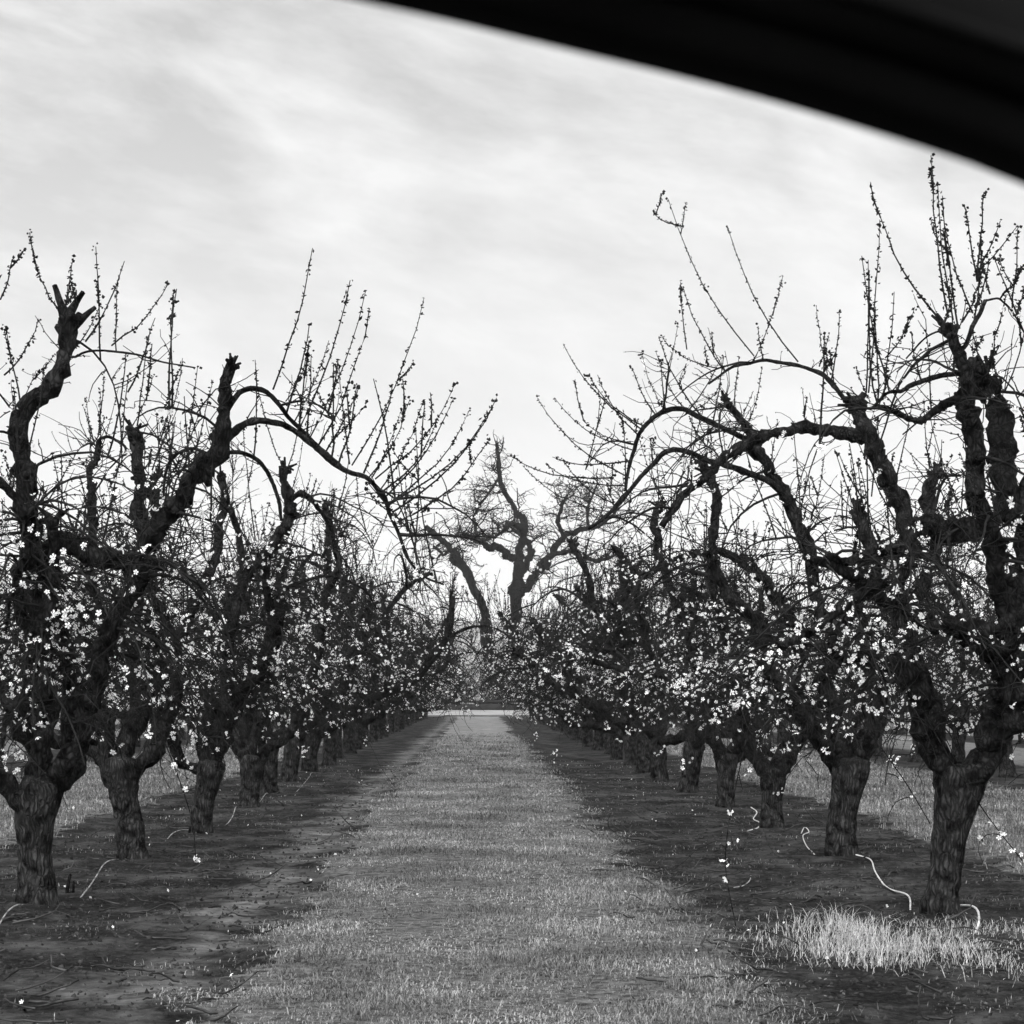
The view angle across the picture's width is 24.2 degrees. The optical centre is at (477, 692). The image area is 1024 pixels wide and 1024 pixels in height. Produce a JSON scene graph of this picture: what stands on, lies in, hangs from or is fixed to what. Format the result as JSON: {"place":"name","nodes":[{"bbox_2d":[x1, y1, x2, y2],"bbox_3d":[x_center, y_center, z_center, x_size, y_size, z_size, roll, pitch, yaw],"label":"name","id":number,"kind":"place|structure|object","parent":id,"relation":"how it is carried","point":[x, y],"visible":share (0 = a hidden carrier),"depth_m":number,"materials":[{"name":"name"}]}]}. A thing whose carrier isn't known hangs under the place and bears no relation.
{"place":"outdoors","nodes":[
{"label":"outdoors","id":0,"kind":"place"},
{"bbox_2d":[400,621,505,690],"bbox_3d":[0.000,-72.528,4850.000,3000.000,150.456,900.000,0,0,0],"label":"hills","id":1,"kind":"structure","parent":0,"point":[465,647],"depth_m":4620.69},
{"bbox_2d":[0,710,970,714],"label":"road","id":2,"kind":"structure","parent":0,"point":[482,712],"depth_m":176.62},
{"bbox_2d":[0,715,971,716],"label":"road bank","id":3,"kind":"structure","parent":0,"point":[494,716],"depth_m":171.33,"materials":[{"name":"soil"}]},
{"bbox_2d":[0,695,1023,1023],"bbox_3d":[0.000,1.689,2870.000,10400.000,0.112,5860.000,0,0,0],"label":"ground","id":4,"kind":"structure","parent":0,"point":[408,743],"depth_m":19.78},
{"bbox_2d":[0,649,16,716],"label":"almond tree","id":5,"kind":"object","parent":4,"relation":"on","point":[7,678],"visible":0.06,"depth_m":37.94,"materials":[{"name":"black plant"}]},
{"bbox_2d":[0,533,58,713],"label":"almond tree","id":6,"kind":"object","parent":4,"relation":"on","point":[1,590],"visible":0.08,"depth_m":43.40,"materials":[{"name":"black plant"}]},
{"bbox_2d":[0,616,74,670],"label":"almond tree","id":7,"kind":"object","parent":4,"relation":"on","point":[11,636],"visible":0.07,"depth_m":47.45,"materials":[{"name":"black plant"}]},
{"bbox_2d":[4,652,76,736],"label":"almond tree","id":8,"kind":"object","parent":4,"relation":"on","point":[9,735],"visible":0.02,"depth_m":92.48,"materials":[{"name":"black plant"}]},
{"bbox_2d":[0,488,108,767],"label":"almond tree","id":9,"kind":"object","parent":4,"relation":"on","point":[1,734],"visible":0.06,"depth_m":53.27,"materials":[{"name":"black plant"}]},
{"bbox_2d":[0,568,129,720],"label":"almond tree","id":10,"kind":"object","parent":4,"relation":"on","point":[73,637],"visible":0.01,"depth_m":59.16,"materials":[{"name":"black plant"}]},
{"bbox_2d":[0,568,131,730],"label":"almond tree","id":11,"kind":"object","parent":4,"relation":"on","point":[109,674],"depth_m":64.55,"materials":[{"name":"black plant"}]},
{"bbox_2d":[65,874,74,892],"bbox_3d":[-3.476,1.673,20.348,0.092,0.266,0.042,0,0,-17],"label":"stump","id":12,"kind":"object","parent":4,"relation":"on","point":[68,885],"visible":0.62,"depth_m":20.33,"materials":[{"name":"black wood"}]},
{"bbox_2d":[61,599,203,748],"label":"almond tree","id":13,"kind":"object","parent":4,"relation":"on","point":[114,718],"visible":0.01,"depth_m":69.40,"materials":[{"name":"black plant"}]},
{"bbox_2d":[57,607,223,746],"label":"almond tree","id":14,"kind":"object","parent":4,"relation":"on","point":[123,716],"depth_m":74.76,"materials":[{"name":"black plant"}]},
{"bbox_2d":[0,336,289,859],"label":"almond tree","id":15,"kind":"object","parent":4,"relation":"on","point":[120,783],"visible":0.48,"depth_m":24.21,"materials":[{"name":"black plant"}]},
{"bbox_2d":[0,772,312,923],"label":"drip hose","id":16,"kind":"object","parent":4,"relation":"on","point":[118,859],"visible":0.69,"depth_m":22.35,"materials":[{"name":"grey plastic"}]},
{"bbox_2d":[117,618,201,731],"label":"almond tree","id":17,"kind":"object","parent":4,"relation":"on","point":[151,726],"depth_m":80.13,"materials":[{"name":"black plant"}]},
{"bbox_2d":[127,607,203,737],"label":"almond tree","id":18,"kind":"object","parent":4,"relation":"on","point":[188,730],"visible":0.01,"depth_m":90.60,"materials":[{"name":"black plant"}]},
{"bbox_2d":[173,619,208,740],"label":"almond tree","id":19,"kind":"object","parent":4,"relation":"on","point":[182,734],"depth_m":85.64,"materials":[{"name":"black plant"}]},
{"bbox_2d":[78,483,395,807],"bbox_3d":[-3.306,-0.622,35.571,4.852,4.947,4.216,0,0,42],"label":"almond tree","id":20,"kind":"object","parent":4,"relation":"on","point":[252,761],"visible":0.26,"depth_m":34.88,"materials":[{"name":"black plant"}]},
{"bbox_2d":[84,373,424,833],"bbox_3d":[-2.748,-1.058,29.567,4.177,5.822,3.563,0,0,0],"label":"almond tree","id":21,"kind":"object","parent":4,"relation":"on","point":[208,770],"visible":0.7,"depth_m":29.11,"materials":[{"name":"black plant"}]},
{"bbox_2d":[0,229,515,904],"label":"almond tree","id":22,"kind":"object","parent":4,"relation":"on","point":[38,583],"visible":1,"depth_m":19.07,"materials":[{"name":"grey plant"}]},
{"bbox_2d":[68,442,461,793],"bbox_3d":[-3.920,-1.310,41.250,5.748,6.277,6.876,0,0,16],"label":"almond tree","id":23,"kind":"object","parent":4,"relation":"on","point":[268,784],"visible":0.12,"depth_m":40.39,"materials":[{"name":"black plant"}]},
{"bbox_2d":[184,560,430,781],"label":"almond tree","id":24,"kind":"object","parent":4,"relation":"on","point":[291,760],"visible":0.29,"depth_m":45.20,"materials":[{"name":"black plant"}]},
{"bbox_2d":[203,518,460,765],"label":"almond tree","id":25,"kind":"object","parent":4,"relation":"on","point":[329,753],"visible":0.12,"depth_m":55.02,"materials":[{"name":"black plant"}]},
{"bbox_2d":[198,541,467,757],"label":"almond tree","id":26,"kind":"object","parent":4,"relation":"on","point":[339,743],"visible":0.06,"depth_m":60.68,"materials":[{"name":"black plant"}]},
{"bbox_2d":[281,594,448,745],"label":"almond tree","id":27,"kind":"object","parent":4,"relation":"on","point":[365,732],"visible":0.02,"depth_m":77.19,"materials":[{"name":"black plant"}]},
{"bbox_2d":[184,495,575,771],"bbox_3d":[-2.985,-1.153,50.838,8.388,6.009,6.637,0,0,44],"label":"almond tree","id":28,"kind":"object","parent":4,"relation":"on","point":[309,762],"visible":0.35,"depth_m":50.22,"materials":[{"name":"black plant"}]},
{"bbox_2d":[273,582,500,753],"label":"almond tree","id":29,"kind":"object","parent":4,"relation":"on","point":[349,746],"visible":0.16,"depth_m":67.76,"materials":[{"name":"black plant"}]},
{"bbox_2d":[368,603,435,741],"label":"almond tree","id":30,"kind":"object","parent":4,"relation":"on","point":[372,732],"visible":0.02,"depth_m":82.57,"materials":[{"name":"black plant"}]},
{"bbox_2d":[335,577,484,738],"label":"almond tree","id":31,"kind":"object","parent":4,"relation":"on","point":[380,727],"visible":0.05,"depth_m":87.78,"materials":[{"name":"black plant"}]},
{"bbox_2d":[317,569,523,749],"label":"almond tree","id":32,"kind":"object","parent":4,"relation":"on","point":[370,719],"visible":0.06,"depth_m":71.47,"materials":[{"name":"black plant"}]},
{"bbox_2d":[387,650,461,733],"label":"almond tree","id":33,"kind":"object","parent":4,"relation":"on","point":[390,723],"visible":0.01,"depth_m":98.33,"materials":[{"name":"black plant"}]},
{"bbox_2d":[394,643,455,731],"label":"almond tree","id":34,"kind":"object","parent":4,"relation":"on","point":[398,720],"visible":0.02,"depth_m":103.56,"materials":[{"name":"black plant"}]},
{"bbox_2d":[401,638,453,729],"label":"almond tree","id":35,"kind":"object","parent":4,"relation":"on","point":[402,727],"visible":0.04,"depth_m":108.98,"materials":[{"name":"black plant"}]},
{"bbox_2d":[403,640,456,726],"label":"almond tree","id":36,"kind":"object","parent":4,"relation":"on","point":[406,721],"depth_m":119.71,"materials":[{"name":"black plant"}]},
{"bbox_2d":[368,623,492,736],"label":"almond tree","id":37,"kind":"object","parent":4,"relation":"on","point":[385,730],"visible":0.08,"depth_m":93.29,"materials":[{"name":"black plant"}]},
{"bbox_2d":[386,644,485,728],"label":"almond tree","id":38,"kind":"object","parent":4,"relation":"on","point":[437,708],"visible":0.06,"depth_m":114.56,"materials":[{"name":"black plant"}]},
{"bbox_2d":[418,652,458,720],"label":"almond tree","id":39,"kind":"object","parent":4,"relation":"on","point":[419,714],"depth_m":146.15,"materials":[{"name":"black plant"}]},
{"bbox_2d":[413,641,468,722],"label":"almond tree","id":40,"kind":"object","parent":4,"relation":"on","point":[415,721],"depth_m":135.48,"materials":[{"name":"black plant"}]},
{"bbox_2d":[409,644,474,725],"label":"almond tree","id":41,"kind":"object","parent":4,"relation":"on","point":[410,724],"visible":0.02,"depth_m":124.98,"materials":[{"name":"black plant"}]},
{"bbox_2d":[423,656,470,718],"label":"almond tree","id":42,"kind":"object","parent":4,"relation":"on","point":[425,715],"depth_m":157.06,"materials":[{"name":"black plant"}]},
{"bbox_2d":[410,657,486,723],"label":"almond tree","id":43,"kind":"object","parent":4,"relation":"on","point":[411,718],"visible":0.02,"depth_m":130.66,"materials":[{"name":"black plant"}]},
{"bbox_2d":[447,663,491,703],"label":"almond tree","id":44,"kind":"object","parent":4,"relation":"on","point":[476,694],"visible":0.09,"depth_m":195.85,"materials":[{"name":"grey plant"}]},
{"bbox_2d":[429,699,528,709],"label":"fence","id":45,"kind":"object","parent":4,"relation":"on","point":[491,706],"visible":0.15,"depth_m":186.97,"materials":[{"name":"grey"}]},
{"bbox_2d":[465,671,503,703],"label":"almond tree","id":46,"kind":"object","parent":4,"relation":"on","point":[480,691],"visible":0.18,"depth_m":201.99,"materials":[{"name":"grey plant"}]},
{"bbox_2d":[475,665,509,703],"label":"almond tree","id":47,"kind":"object","parent":4,"relation":"on","point":[491,689],"visible":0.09,"depth_m":195.65,"materials":[{"name":"grey plant"}]},
{"bbox_2d":[19,770,966,1003],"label":"fallen petals","id":48,"kind":"object","parent":4,"relation":"on","point":[353,855],"visible":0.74,"depth_m":19.85,"materials":[{"name":"white plant"}]},
{"bbox_2d":[457,620,542,723],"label":"almond tree","id":49,"kind":"object","parent":4,"relation":"on","point":[500,685],"visible":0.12,"depth_m":132.21,"materials":[{"name":"black plant"}]},
{"bbox_2d":[493,661,517,709],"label":"almond tree","id":50,"kind":"object","parent":4,"relation":"on","point":[507,685],"visible":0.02,"depth_m":135.60,"materials":[{"name":"grey plant"}]},
{"bbox_2d":[463,639,548,725],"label":"almond tree","id":51,"kind":"object","parent":4,"relation":"on","point":[547,722],"visible":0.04,"depth_m":121.04,"materials":[{"name":"black plant"}]},
{"bbox_2d":[470,631,552,728],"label":"almond tree","id":52,"kind":"object","parent":4,"relation":"on","point":[502,663],"depth_m":111.83,"materials":[{"name":"black plant"}]},
{"bbox_2d":[0,727,1023,1023],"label":"grass","id":53,"kind":"structure","parent":4,"relation":"on","point":[516,849],"depth_m":19.71,"materials":[{"name":"grey plant"}]},
{"bbox_2d":[0,765,1023,1023],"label":"soil clods","id":54,"kind":"object","parent":4,"relation":"on","point":[242,979],"visible":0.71,"depth_m":19.03,"materials":[{"name":"grey soil"}]},
{"bbox_2d":[0,761,1023,1023],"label":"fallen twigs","id":55,"kind":"object","parent":4,"relation":"on","point":[738,1002],"depth_m":18.51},
{"bbox_2d":[494,669,530,718],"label":"almond tree","id":56,"kind":"object","parent":4,"relation":"on","point":[508,700],"visible":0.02,"depth_m":156.89,"materials":[{"name":"black plant"}]},
{"bbox_2d":[491,644,545,724],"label":"almond tree","id":57,"kind":"object","parent":4,"relation":"on","point":[544,719],"visible":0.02,"depth_m":127.18,"materials":[{"name":"black plant"}]},
{"bbox_2d":[497,608,551,727],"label":"almond tree","id":58,"kind":"object","parent":4,"relation":"on","point":[550,722],"depth_m":117.17,"materials":[{"name":"black plant"}]},
{"bbox_2d":[405,431,647,703],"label":"old tree","id":59,"kind":"object","parent":4,"relation":"on","point":[522,528],"visible":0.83,"depth_m":205.32,"materials":[{"name":"grey plant"}]},
{"bbox_2d":[493,608,571,737],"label":"almond tree","id":60,"kind":"object","parent":4,"relation":"on","point":[569,731],"visible":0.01,"depth_m":91.62,"materials":[{"name":"black plant"}]},
{"bbox_2d":[498,599,568,734],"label":"almond tree","id":61,"kind":"object","parent":4,"relation":"on","point":[565,729],"visible":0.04,"depth_m":96.33,"materials":[{"name":"black plant"}]},
{"bbox_2d":[499,639,576,730],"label":"almond tree","id":62,"kind":"object","parent":4,"relation":"on","point":[556,726],"visible":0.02,"depth_m":106.72,"materials":[{"name":"black plant"}]},
{"bbox_2d":[489,588,645,754],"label":"almond tree","id":63,"kind":"object","parent":4,"relation":"on","point":[607,739],"visible":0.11,"depth_m":64.81,"materials":[{"name":"black plant"}]},
{"bbox_2d":[502,655,632,732],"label":"almond tree","id":64,"kind":"object","parent":4,"relation":"on","point":[561,723],"visible":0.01,"depth_m":101.66,"materials":[{"name":"black plant"}]},
{"bbox_2d":[503,591,635,739],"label":"almond tree","id":65,"kind":"object","parent":4,"relation":"on","point":[574,733],"visible":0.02,"depth_m":86.43,"materials":[{"name":"black plant"}]},
{"bbox_2d":[500,597,670,749],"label":"almond tree","id":66,"kind":"object","parent":4,"relation":"on","point":[597,745],"depth_m":71.08,"materials":[{"name":"black plant"}]},
{"bbox_2d":[517,584,653,742],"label":"almond tree","id":67,"kind":"object","parent":4,"relation":"on","point":[563,626],"visible":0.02,"depth_m":82.55,"materials":[{"name":"black plant"}]},
{"bbox_2d":[499,595,673,746],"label":"almond tree","id":68,"kind":"object","parent":4,"relation":"on","point":[587,741],"visible":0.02,"depth_m":76.01,"materials":[{"name":"black plant"}]},
{"bbox_2d":[497,557,690,759],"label":"almond tree","id":69,"kind":"object","parent":4,"relation":"on","point":[617,754],"visible":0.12,"depth_m":60.68,"materials":[{"name":"black plant"}]},
{"bbox_2d":[458,525,784,765],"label":"almond tree","id":70,"kind":"object","parent":4,"relation":"on","point":[630,755],"visible":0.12,"depth_m":56.00,"materials":[{"name":"black plant"}]},
{"bbox_2d":[474,545,851,772],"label":"almond tree","id":71,"kind":"object","parent":4,"relation":"on","point":[643,764],"visible":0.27,"depth_m":50.42,"materials":[{"name":"black plant"}]},
{"bbox_2d":[480,496,853,782],"bbox_3d":[3.407,-0.965,45.029,6.062,5.612,6.401,0,0,-16],"label":"almond tree","id":72,"kind":"object","parent":4,"relation":"on","point":[657,774],"visible":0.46,"depth_m":45.40,"materials":[{"name":"black plant"}]},
{"bbox_2d":[580,449,826,807],"bbox_3d":[3.377,-0.887,36.093,3.952,5.477,3.823,0,0,-26],"label":"almond tree","id":73,"kind":"object","parent":4,"relation":"on","point":[725,785],"visible":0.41,"depth_m":35.39,"materials":[{"name":"black plant"}]},
{"bbox_2d":[626,551,785,792],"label":"almond tree","id":74,"kind":"object","parent":4,"relation":"on","point":[688,781],"visible":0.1,"depth_m":40.65,"materials":[{"name":"black plant"}]},
{"bbox_2d":[481,425,954,827],"bbox_3d":[2.872,-0.737,30.254,5.437,5.175,4.481,0,0,-12],"label":"almond tree","id":75,"kind":"object","parent":4,"relation":"on","point":[773,773],"visible":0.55,"depth_m":29.85,"materials":[{"name":"black plant"}]},
{"bbox_2d":[747,807,758,830],"bbox_3d":[3.720,1.676,32.092,0.159,0.037,5.846,0,0,7],"label":"drip hose","id":76,"kind":"object","parent":4,"relation":"on","point":[754,820],"visible":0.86,"depth_m":31.53,"materials":[{"name":"grey plastic"}]},
{"bbox_2d":[510,190,1013,856],"bbox_3d":[3.317,-1.677,24.965,5.370,7.061,3.927,0,0,-20],"label":"almond tree","id":77,"kind":"object","parent":4,"relation":"on","point":[846,768],"visible":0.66,"depth_m":24.92,"materials":[{"name":"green plant"}]},
{"bbox_2d":[760,658,786,740],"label":"almond tree","id":78,"kind":"object","parent":4,"relation":"on","point":[782,733],"depth_m":84.72,"materials":[{"name":"black plant"}]},
{"bbox_2d":[697,578,854,744],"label":"almond tree","id":79,"kind":"object","parent":4,"relation":"on","point":[817,631],"depth_m":79.97,"materials":[{"name":"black plant"}]},
{"bbox_2d":[801,827,814,854],"bbox_3d":[3.719,1.666,26.986,0.104,0.062,4.410,0,0,7],"label":"drip hose","id":80,"kind":"object","parent":4,"relation":"on","point":[803,837],"visible":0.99,"depth_m":27.72,"materials":[{"name":"grey plastic"}]},
{"bbox_2d":[746,552,885,736],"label":"almond tree","id":81,"kind":"object","parent":4,"relation":"on","point":[824,720],"visible":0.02,"depth_m":74.12,"materials":[{"name":"black plant"}]},
{"bbox_2d":[654,903,1023,987],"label":"dry grass","id":82,"kind":"structure","parent":4,"relation":"on","point":[916,942],"depth_m":15.85,"materials":[{"name":"grey plant"}]},
{"bbox_2d":[656,153,1023,925],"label":"almond tree","id":83,"kind":"object","parent":4,"relation":"on","point":[960,789],"visible":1,"depth_m":17.98,"materials":[{"name":"grey plant"}]},
{"bbox_2d":[765,595,961,739],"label":"almond tree","id":84,"kind":"object","parent":4,"relation":"on","point":[854,726],"visible":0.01,"depth_m":69.13,"materials":[{"name":"black plant"}]},
{"bbox_2d":[855,854,910,909],"bbox_3d":[3.679,1.681,21.561,0.132,0.054,5.972,0,0,5],"label":"drip hose","id":85,"kind":"object","parent":4,"relation":"on","point":[884,884],"visible":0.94,"depth_m":20.96,"materials":[{"name":"white plastic"}]},
{"bbox_2d":[806,570,970,755],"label":"almond tree","id":86,"kind":"object","parent":4,"relation":"on","point":[878,748],"visible":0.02,"depth_m":64.11,"materials":[{"name":"black plant"}]},
{"bbox_2d":[811,585,980,760],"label":"almond tree","id":87,"kind":"object","parent":4,"relation":"on","point":[961,740],"visible":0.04,"depth_m":53.87,"materials":[{"name":"black plant"}]},
{"bbox_2d":[881,617,954,732],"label":"almond tree","id":88,"kind":"object","parent":4,"relation":"on","point":[902,730],"depth_m":101.12,"materials":[{"name":"black plant"}]},
{"bbox_2d":[884,566,983,762],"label":"almond tree","id":89,"kind":"object","parent":4,"relation":"on","point":[913,758],"visible":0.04,"depth_m":58.78,"materials":[{"name":"black plant"}]},
{"bbox_2d":[869,563,1006,727],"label":"almond tree","id":90,"kind":"object","parent":4,"relation":"on","point":[936,601],"visible":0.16,"depth_m":37.79,"materials":[{"name":"black plant"}]},
{"bbox_2d":[874,478,1023,731],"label":"almond tree","id":91,"kind":"object","parent":4,"relation":"on","point":[988,613],"visible":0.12,"depth_m":42.00,"materials":[{"name":"black plant"}]},
{"bbox_2d":[950,595,976,716],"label":"almond tree","id":92,"kind":"object","parent":4,"relation":"on","point":[956,687],"depth_m":83.57,"materials":[{"name":"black plant"}]},
{"bbox_2d":[920,564,1018,776],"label":"almond tree","id":93,"kind":"object","parent":4,"relation":"on","point":[1003,765],"visible":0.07,"depth_m":48.70,"materials":[{"name":"black plant"}]},
{"bbox_2d":[960,904,979,933],"bbox_3d":[3.659,1.661,17.674,0.186,0.076,1.856,0,0,5],"label":"drip hose","id":94,"kind":"object","parent":4,"relation":"on","point":[978,913],"visible":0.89,"depth_m":17.72,"materials":[{"name":"white plastic"}]},
{"bbox_2d":[991,697,1023,743],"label":"almond tree","id":95,"kind":"object","parent":4,"relation":"on","point":[1019,736],"depth_m":78.81,"materials":[{"name":"black plant"}]},
{"bbox_2d":[0,0,1023,648],"label":"sky","id":96,"kind":"structure","parent":0,"point":[511,186],"materials":[{"name":"white"}]},
{"bbox_2d":[354,0,1023,185],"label":"car window frame","id":97,"kind":"object","parent":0,"point":[945,77],"visible":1,"depth_m":0.71,"materials":[{"name":"black rubber"}]}
]}

